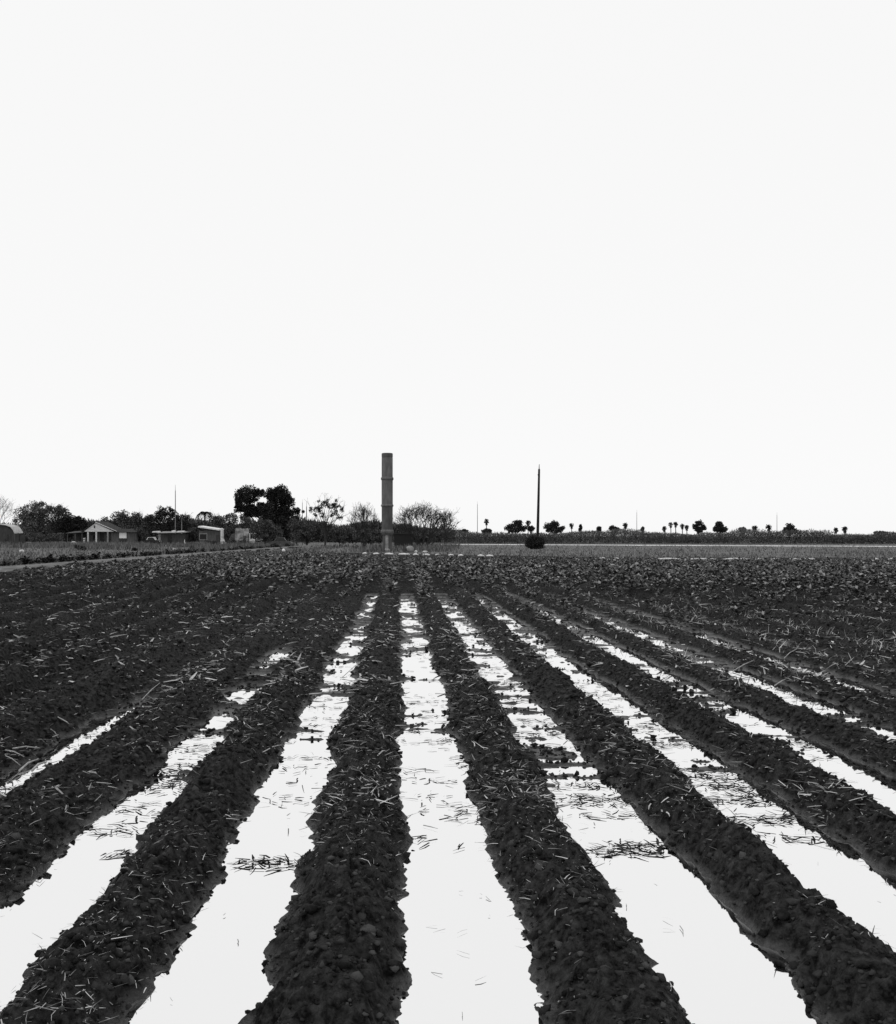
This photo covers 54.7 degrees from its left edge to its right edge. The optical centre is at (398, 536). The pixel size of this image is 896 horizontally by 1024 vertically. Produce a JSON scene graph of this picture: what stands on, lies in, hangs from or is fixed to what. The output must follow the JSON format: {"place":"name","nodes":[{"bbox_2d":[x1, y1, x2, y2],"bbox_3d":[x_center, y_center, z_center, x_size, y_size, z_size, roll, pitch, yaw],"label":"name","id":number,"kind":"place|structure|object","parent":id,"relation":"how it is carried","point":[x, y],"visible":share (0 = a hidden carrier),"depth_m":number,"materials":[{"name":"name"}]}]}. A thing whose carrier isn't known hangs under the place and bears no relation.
{"place":"outdoors","nodes":[
{"label":"outdoors","id":0,"kind":"place"},
{"bbox_2d":[0,544,338,571],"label":"dirt track","id":1,"kind":"structure","parent":0,"point":[12,568],"depth_m":52.12,"materials":[{"name":"grey soil"}]},
{"bbox_2d":[0,551,895,1023],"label":"ploughed field","id":2,"kind":"structure","parent":0,"point":[564,971],"depth_m":6.04,"materials":[{"name":"soil"}]},
{"bbox_2d":[31,761,46,771],"bbox_3d":[-2.629,1.679,6.326,0.024,0.038,0.204,0,0,6],"label":"dry stalk","id":3,"kind":"object","parent":2,"relation":"on","point":[35,767],"visible":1,"depth_m":6.30,"materials":[{"name":"grey plant"}]},
{"bbox_2d":[167,604,177,612],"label":"crop plant","id":4,"kind":"object","parent":2,"relation":"on","point":[171,606],"visible":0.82,"depth_m":15.94,"materials":[{"name":"grey plant"}]},
{"bbox_2d":[208,606,223,617],"bbox_3d":[-3.272,1.381,15.627,0.310,0.223,0.299,0,0,-23],"label":"crop plant","id":5,"kind":"object","parent":2,"relation":"on","point":[214,612],"visible":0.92,"depth_m":15.66,"materials":[{"name":"grey plant"}]},
{"bbox_2d":[272,606,283,615],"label":"crop plant","id":6,"kind":"object","parent":2,"relation":"on","point":[280,610],"visible":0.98,"depth_m":16.79,"materials":[{"name":"grey plant"}]},
{"bbox_2d":[279,575,294,582],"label":"crop plant","id":7,"kind":"object","parent":2,"relation":"on","point":[284,578],"visible":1,"depth_m":24.62,"materials":[{"name":"grey plant"}]},
{"bbox_2d":[282,601,297,611],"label":"crop plant","id":8,"kind":"object","parent":2,"relation":"on","point":[288,604],"visible":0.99,"depth_m":17.68,"materials":[{"name":"grey plant"}]},
{"bbox_2d":[307,583,319,591],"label":"crop plant","id":9,"kind":"object","parent":2,"relation":"on","point":[313,588],"visible":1,"depth_m":22.77,"materials":[{"name":"grey plant"}]},
{"bbox_2d":[386,580,398,590],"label":"crop plant","id":10,"kind":"object","parent":2,"relation":"on","point":[392,587],"visible":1,"depth_m":22.89,"materials":[{"name":"grey plant"}]},
{"bbox_2d":[0,549,895,588],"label":"crop rows","id":11,"kind":"object","parent":2,"relation":"on","point":[268,561],"visible":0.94,"depth_m":34.23,"materials":[{"name":"black plant"}]},
{"bbox_2d":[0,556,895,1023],"bbox_3d":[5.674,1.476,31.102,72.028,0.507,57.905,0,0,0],"label":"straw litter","id":12,"kind":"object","parent":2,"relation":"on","point":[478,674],"visible":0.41,"depth_m":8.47,"materials":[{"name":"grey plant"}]},
{"bbox_2d":[0,569,895,1023],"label":"soil clods","id":13,"kind":"object","parent":2,"relation":"on","point":[402,945],"visible":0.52,"depth_m":5.45,"materials":[{"name":"black soil"}]},
{"bbox_2d":[455,577,468,587],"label":"crop plant","id":14,"kind":"object","parent":2,"relation":"on","point":[458,580],"visible":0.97,"depth_m":25.15,"materials":[{"name":"grey plant"}]},
{"bbox_2d":[481,577,495,586],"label":"crop plant","id":15,"kind":"object","parent":2,"relation":"on","point":[488,584],"visible":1,"depth_m":24.88,"materials":[{"name":"grey plant"}]},
{"bbox_2d":[526,578,536,586],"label":"crop plant","id":16,"kind":"object","parent":2,"relation":"on","point":[528,582],"visible":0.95,"depth_m":24.73,"materials":[{"name":"grey plant"}]},
{"bbox_2d":[552,576,565,585],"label":"crop plant","id":17,"kind":"object","parent":2,"relation":"on","point":[560,580],"visible":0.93,"depth_m":25.56,"materials":[{"name":"grey plant"}]},
{"bbox_2d":[557,597,571,604],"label":"crop plant","id":18,"kind":"object","parent":2,"relation":"on","point":[562,601],"visible":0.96,"depth_m":19.41,"materials":[{"name":"grey plant"}]},
{"bbox_2d":[569,599,582,610],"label":"crop plant","id":19,"kind":"object","parent":2,"relation":"on","point":[572,602],"visible":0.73,"depth_m":18.10,"materials":[{"name":"grey plant"}]},
{"bbox_2d":[572,606,585,614],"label":"crop plant","id":20,"kind":"object","parent":2,"relation":"on","point":[581,610],"visible":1,"depth_m":17.14,"materials":[{"name":"grey plant"}]},
{"bbox_2d":[584,592,595,599],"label":"crop plant","id":21,"kind":"object","parent":2,"relation":"on","point":[588,597],"visible":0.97,"depth_m":20.98,"materials":[{"name":"grey plant"}]},
{"bbox_2d":[594,578,607,588],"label":"crop plant","id":22,"kind":"object","parent":2,"relation":"on","point":[600,581],"visible":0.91,"depth_m":23.95,"materials":[{"name":"grey plant"}]},
{"bbox_2d":[627,613,641,620],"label":"crop plant","id":23,"kind":"object","parent":2,"relation":"on","point":[634,615],"visible":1,"depth_m":16.56,"materials":[{"name":"grey plant"}]},
{"bbox_2d":[643,597,656,606],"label":"crop plant","id":24,"kind":"object","parent":2,"relation":"on","point":[647,600],"visible":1,"depth_m":19.31,"materials":[{"name":"grey plant"}]},
{"bbox_2d":[658,607,673,616],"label":"crop plant","id":25,"kind":"object","parent":2,"relation":"on","point":[665,613],"visible":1,"depth_m":17.62,"materials":[{"name":"grey plant"}]},
{"bbox_2d":[663,616,679,626],"bbox_3d":[4.717,1.458,14.936,0.265,0.231,0.295,0,0,-44],"label":"crop plant","id":26,"kind":"object","parent":2,"relation":"on","point":[667,621],"visible":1,"depth_m":14.92,"materials":[{"name":"grey plant"}]},
{"bbox_2d":[674,604,690,616],"bbox_3d":[5.652,1.472,17.166,0.315,0.234,0.326,0,0,26],"label":"crop plant","id":27,"kind":"object","parent":2,"relation":"on","point":[677,612],"visible":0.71,"depth_m":17.15,"materials":[{"name":"grey plant"}]},
{"bbox_2d":[676,609,690,617],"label":"crop plant","id":28,"kind":"object","parent":2,"relation":"on","point":[680,612],"visible":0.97,"depth_m":16.88,"materials":[{"name":"grey plant"}]},
{"bbox_2d":[680,617,693,626],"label":"crop plant","id":29,"kind":"object","parent":2,"relation":"on","point":[687,621],"visible":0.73,"depth_m":16.23,"materials":[{"name":"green plant"}]},
{"bbox_2d":[685,593,698,602],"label":"crop plant","id":30,"kind":"object","parent":2,"relation":"on","point":[694,596],"visible":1,"depth_m":19.55,"materials":[{"name":"grey plant"}]},
{"bbox_2d":[502,569,895,690],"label":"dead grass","id":31,"kind":"structure","parent":2,"relation":"on","point":[872,640],"depth_m":13.90,"materials":[{"name":"plant"}]},
{"bbox_2d":[728,603,743,613],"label":"crop plant","id":32,"kind":"object","parent":2,"relation":"on","point":[736,608],"visible":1,"depth_m":16.78,"materials":[{"name":"grey plant"}]},
{"bbox_2d":[740,578,750,586],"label":"crop plant","id":33,"kind":"object","parent":2,"relation":"on","point":[744,581],"visible":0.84,"depth_m":24.07,"materials":[{"name":"grey plant"}]},
{"bbox_2d":[744,594,760,603],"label":"crop plant","id":34,"kind":"object","parent":2,"relation":"on","point":[754,598],"visible":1,"depth_m":18.35,"materials":[{"name":"grey plant"}]},
{"bbox_2d":[755,580,766,589],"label":"crop plant","id":35,"kind":"object","parent":2,"relation":"on","point":[761,586],"visible":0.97,"depth_m":22.88,"materials":[{"name":"grey plant"}]},
{"bbox_2d":[754,608,775,619],"bbox_3d":[6.657,1.406,15.678,0.281,0.235,0.360,0,0,-23],"label":"crop plant","id":36,"kind":"object","parent":2,"relation":"on","point":[764,612],"visible":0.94,"depth_m":15.63,"materials":[{"name":"grey plant"}]},
{"bbox_2d":[764,602,778,609],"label":"crop plant","id":37,"kind":"object","parent":2,"relation":"on","point":[770,606],"visible":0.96,"depth_m":17.37,"materials":[{"name":"grey plant"}]},
{"bbox_2d":[766,591,779,598],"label":"crop plant","id":38,"kind":"object","parent":2,"relation":"on","point":[771,595],"visible":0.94,"depth_m":19.71,"materials":[{"name":"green plant"}]},
{"bbox_2d":[772,592,785,601],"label":"crop plant","id":39,"kind":"object","parent":2,"relation":"on","point":[783,598],"visible":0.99,"depth_m":19.23,"materials":[{"name":"grey plant"}]},
{"bbox_2d":[779,579,790,587],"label":"crop plant","id":40,"kind":"object","parent":2,"relation":"on","point":[788,583],"visible":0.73,"depth_m":23.39,"materials":[{"name":"grey plant"}]},
{"bbox_2d":[797,606,815,616],"bbox_3d":[7.683,1.440,16.270,0.350,0.251,0.338,0,0,21],"label":"crop plant","id":41,"kind":"object","parent":2,"relation":"on","point":[807,613],"visible":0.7,"depth_m":16.31,"materials":[{"name":"grey plant"}]},
{"bbox_2d":[802,584,817,592],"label":"crop plant","id":42,"kind":"object","parent":2,"relation":"on","point":[809,588],"visible":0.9,"depth_m":22.32,"materials":[{"name":"grey plant"}]},
{"bbox_2d":[812,591,825,601],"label":"crop plant","id":43,"kind":"object","parent":2,"relation":"on","point":[817,598],"visible":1,"depth_m":19.50,"materials":[{"name":"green plant"}]},
{"bbox_2d":[821,584,831,594],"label":"crop plant","id":44,"kind":"object","parent":2,"relation":"on","point":[827,589],"visible":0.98,"depth_m":21.18,"materials":[{"name":"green plant"}]},
{"bbox_2d":[849,582,865,593],"bbox_3d":[11.494,1.291,21.585,0.341,0.286,0.438,0,0,-19],"label":"crop plant","id":45,"kind":"object","parent":2,"relation":"on","point":[856,588],"visible":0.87,"depth_m":21.54,"materials":[{"name":"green plant"}]},
{"bbox_2d":[858,583,870,593],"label":"crop plant","id":46,"kind":"object","parent":2,"relation":"on","point":[862,589],"visible":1,"depth_m":21.32,"materials":[{"name":"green plant"}]},
{"bbox_2d":[872,595,888,602],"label":"crop plant","id":47,"kind":"object","parent":2,"relation":"on","point":[879,597],"visible":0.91,"depth_m":18.93,"materials":[{"name":"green plant"}]},
{"bbox_2d":[872,601,890,610],"bbox_3d":[9.532,1.382,17.050,0.323,0.215,0.306,0,0,20],"label":"crop plant","id":48,"kind":"object","parent":2,"relation":"on","point":[879,604],"visible":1,"depth_m":17.03,"materials":[{"name":"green plant"}]},
{"bbox_2d":[876,581,890,589],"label":"crop plant","id":49,"kind":"object","parent":2,"relation":"on","point":[880,586],"visible":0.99,"depth_m":22.16,"materials":[{"name":"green plant"}]},
{"bbox_2d":[0,594,895,1023],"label":"water","id":50,"kind":"structure","parent":0,"point":[714,964],"depth_m":4.38,"materials":[{"name":"white liquid"}]},
{"bbox_2d":[0,594,893,871],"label":"floating straw","id":51,"kind":"object","parent":50,"relation":"on","point":[623,850],"visible":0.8,"depth_m":5.78,"materials":[{"name":"plant"}]},
{"bbox_2d":[0,536,895,565],"bbox_3d":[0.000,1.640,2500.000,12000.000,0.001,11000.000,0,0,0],"label":"grass ground","id":52,"kind":"structure","parent":0,"point":[607,545],"depth_m":107.59,"materials":[{"name":"grey plant"}]},
{"bbox_2d":[0,496,21,525],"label":"bare tree","id":53,"kind":"object","parent":52,"relation":"on","point":[6,509],"visible":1,"depth_m":180.02,"materials":[{"name":"grey plant"}]},
{"bbox_2d":[0,524,25,543],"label":"tin roofed shed","id":54,"kind":"structure","parent":52,"relation":"on","point":[9,533],"depth_m":168.30,"materials":[{"name":"grey metal"}]},
{"bbox_2d":[10,500,69,538],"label":"mesquite tree","id":55,"kind":"object","parent":52,"relation":"on","point":[35,516],"visible":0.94,"depth_m":199.05,"materials":[{"name":"black plant"}]},
{"bbox_2d":[22,529,67,542],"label":"yard brush","id":56,"kind":"object","parent":52,"relation":"on","point":[50,537],"visible":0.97,"depth_m":175.49,"materials":[{"name":"black plant"}]},
{"bbox_2d":[47,510,88,541],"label":"evergreen tree","id":57,"kind":"object","parent":52,"relation":"on","point":[64,524],"visible":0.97,"depth_m":195.05,"materials":[{"name":"black plant"}]},
{"bbox_2d":[67,531,86,542],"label":"lean to","id":58,"kind":"object","parent":52,"relation":"on","point":[79,536],"visible":0.63,"depth_m":189.50,"materials":[{"name":"grey"}]},
{"bbox_2d":[81,521,142,542],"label":"gabled house","id":59,"kind":"structure","parent":52,"relation":"on","point":[96,531],"depth_m":186.50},
{"bbox_2d":[119,532,126,541],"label":"window","id":60,"kind":"structure","parent":59,"relation":"in","point":[122,535],"depth_m":186.37,"materials":[{"name":"white glass"}]},
{"bbox_2d":[101,509,148,531],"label":"shade tree","id":61,"kind":"object","parent":52,"relation":"on","point":[123,520],"visible":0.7,"depth_m":230.87,"materials":[{"name":"black plant"}]},
{"bbox_2d":[133,524,148,541],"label":"yard brush","id":62,"kind":"object","parent":52,"relation":"on","point":[140,533],"visible":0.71,"depth_m":189.68,"materials":[{"name":"black plant"}]},
{"bbox_2d":[144,537,160,543],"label":"parked car","id":63,"kind":"object","parent":52,"relation":"on","point":[151,540],"visible":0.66,"depth_m":165.15,"materials":[{"name":"grey metal"}]},
{"bbox_2d":[143,505,191,534],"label":"live oak tree","id":64,"kind":"object","parent":52,"relation":"on","point":[160,516],"visible":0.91,"depth_m":204.25,"materials":[{"name":"black plant"}]},
{"bbox_2d":[152,530,190,544],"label":"junk roofed shack","id":65,"kind":"structure","parent":52,"relation":"on","point":[175,538],"depth_m":172.00,"materials":[{"name":"concrete"}]},
{"bbox_2d":[186,525,198,541],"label":"yard brush","id":66,"kind":"object","parent":52,"relation":"on","point":[193,536],"visible":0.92,"depth_m":175.67,"materials":[{"name":"black plant"}]},
{"bbox_2d":[196,511,212,525],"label":"palm tree","id":67,"kind":"object","parent":52,"relation":"on","point":[203,513],"visible":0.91,"depth_m":189.72,"materials":[{"name":"black plant"}]},
{"bbox_2d":[198,526,220,543],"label":"white roofed shack","id":68,"kind":"structure","parent":52,"relation":"on","point":[208,533],"depth_m":172.00,"materials":[{"name":"paint"}]},
{"bbox_2d":[199,533,206,539],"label":"window","id":69,"kind":"structure","parent":68,"relation":"in","point":[202,536],"depth_m":171.90,"materials":[{"name":"glass"}]},
{"bbox_2d":[220,528,224,543],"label":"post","id":70,"kind":"object","parent":52,"relation":"on","point":[222,535],"visible":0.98,"depth_m":167.72,"materials":[{"name":"white"}]},
{"bbox_2d":[0,516,450,542],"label":"brush","id":71,"kind":"object","parent":52,"relation":"on","point":[199,522],"visible":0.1,"depth_m":237.38,"materials":[{"name":"black plant"}]},
{"bbox_2d":[0,540,460,551],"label":"tall weeds","id":72,"kind":"object","parent":52,"relation":"on","point":[90,545],"visible":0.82,"depth_m":118.56,"materials":[{"name":"grey plant"}]},
{"bbox_2d":[207,512,259,539],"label":"shade tree","id":73,"kind":"object","parent":52,"relation":"on","point":[229,525],"visible":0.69,"depth_m":184.31,"materials":[{"name":"black plant"}]},
{"bbox_2d":[203,533,269,543],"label":"yard brush","id":74,"kind":"object","parent":52,"relation":"on","point":[232,540],"visible":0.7,"depth_m":159.82,"materials":[{"name":"black plant"}]},
{"bbox_2d":[228,528,248,543],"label":"ruined wall","id":75,"kind":"structure","parent":52,"relation":"on","point":[239,534],"depth_m":168.00,"materials":[{"name":"paint"}]},
{"bbox_2d":[233,484,295,544],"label":"evergreen tree","id":76,"kind":"object","parent":52,"relation":"on","point":[274,511],"visible":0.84,"depth_m":149.04,"materials":[{"name":"black plant"}]},
{"bbox_2d":[250,517,283,542],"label":"round bush","id":77,"kind":"object","parent":52,"relation":"on","point":[265,533],"visible":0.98,"depth_m":141.71,"materials":[{"name":"black plant"}]},
{"bbox_2d":[271,537,291,546],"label":"derelict car","id":78,"kind":"object","parent":52,"relation":"on","point":[282,541],"visible":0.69,"depth_m":127.15,"materials":[{"name":"paint"}]},
{"bbox_2d":[293,507,304,544],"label":"evergreen tree","id":79,"kind":"object","parent":52,"relation":"on","point":[297,510],"visible":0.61,"depth_m":151.83,"materials":[{"name":"black plant"}]},
{"bbox_2d":[285,513,332,544],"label":"thicket","id":80,"kind":"object","parent":52,"relation":"on","point":[304,528],"visible":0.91,"depth_m":134.41,"materials":[{"name":"black plant"}]},
{"bbox_2d":[304,493,348,546],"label":"clumpy tree","id":81,"kind":"object","parent":52,"relation":"on","point":[322,513],"visible":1,"depth_m":127.89,"materials":[{"name":"black plant"}]},
{"bbox_2d":[323,521,361,544],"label":"thicket","id":82,"kind":"object","parent":52,"relation":"on","point":[343,535],"visible":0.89,"depth_m":137.31,"materials":[{"name":"black plant"}]},
{"bbox_2d":[347,502,380,546],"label":"bare tree","id":83,"kind":"object","parent":52,"relation":"on","point":[362,513],"visible":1,"depth_m":117.51,"materials":[{"name":"grey plant"}]},
{"bbox_2d":[349,528,382,544],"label":"thicket","id":84,"kind":"object","parent":52,"relation":"on","point":[373,536],"visible":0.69,"depth_m":135.07,"materials":[{"name":"black plant"}]},
{"bbox_2d":[381,453,393,550],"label":"standpipe","id":85,"kind":"object","parent":52,"relation":"on","point":[387,505],"visible":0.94,"depth_m":95.46,"materials":[{"name":"metal"}]},
{"bbox_2d":[394,533,412,546],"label":"dark shed","id":86,"kind":"structure","parent":52,"relation":"on","point":[402,538],"depth_m":126.00,"materials":[{"name":"black"}]},
{"bbox_2d":[403,546,413,552],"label":"concrete drum","id":87,"kind":"object","parent":52,"relation":"on","point":[409,548],"visible":0.98,"depth_m":87.64,"materials":[{"name":"grey concrete"}]},
{"bbox_2d":[393,501,459,547],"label":"bare bush","id":88,"kind":"object","parent":52,"relation":"on","point":[429,517],"visible":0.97,"depth_m":115.75,"materials":[{"name":"grey plant"}]},
{"bbox_2d":[392,527,461,542],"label":"thicket","id":89,"kind":"object","parent":52,"relation":"on","point":[452,537],"visible":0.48,"depth_m":133.66,"materials":[{"name":"black plant"}]},
{"bbox_2d":[427,513,462,546],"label":"brush clump","id":90,"kind":"object","parent":52,"relation":"on","point":[446,528],"visible":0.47,"depth_m":123.95,"materials":[{"name":"black plant"}]},
{"bbox_2d":[504,520,527,533],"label":"tree","id":91,"kind":"object","parent":52,"relation":"on","point":[517,527],"visible":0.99,"depth_m":329.07,"materials":[{"name":"black plant"}]},
{"bbox_2d":[524,535,545,548],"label":"bush","id":92,"kind":"object","parent":52,"relation":"on","point":[534,542],"visible":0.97,"depth_m":109.44,"materials":[{"name":"black plant"}]},
{"bbox_2d":[536,464,539,535],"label":"utility pole","id":93,"kind":"object","parent":52,"relation":"on","point":[538,510],"visible":0.8,"depth_m":112.87,"materials":[{"name":"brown wood"}]},
{"bbox_2d":[543,520,565,533],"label":"tree","id":94,"kind":"object","parent":52,"relation":"on","point":[553,526],"visible":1,"depth_m":329.21,"materials":[{"name":"black plant"}]},
{"bbox_2d":[441,527,895,543],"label":"brush belt","id":95,"kind":"object","parent":52,"relation":"on","point":[679,538],"visible":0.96,"depth_m":192.41,"materials":[{"name":"black plant"}]},
{"bbox_2d":[692,519,706,534],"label":"tree","id":96,"kind":"object","parent":52,"relation":"on","point":[698,529],"visible":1,"depth_m":329.29,"materials":[{"name":"black plant"}]},
{"bbox_2d":[712,521,727,532],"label":"tree","id":97,"kind":"object","parent":52,"relation":"on","point":[720,527],"visible":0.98,"depth_m":329.27,"materials":[{"name":"black plant"}]},
{"bbox_2d":[783,523,797,532],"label":"tree","id":98,"kind":"object","parent":52,"relation":"on","point":[789,526],"visible":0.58,"depth_m":329.22,"materials":[{"name":"black plant"}]},
{"bbox_2d":[0,0,895,535],"label":"sky","id":99,"kind":"structure","parent":0,"point":[641,254],"materials":[{"name":"white"}]},
{"bbox_2d":[441,544,895,546],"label":"pale road","id":100,"kind":"structure","parent":0,"point":[676,545],"depth_m":150.65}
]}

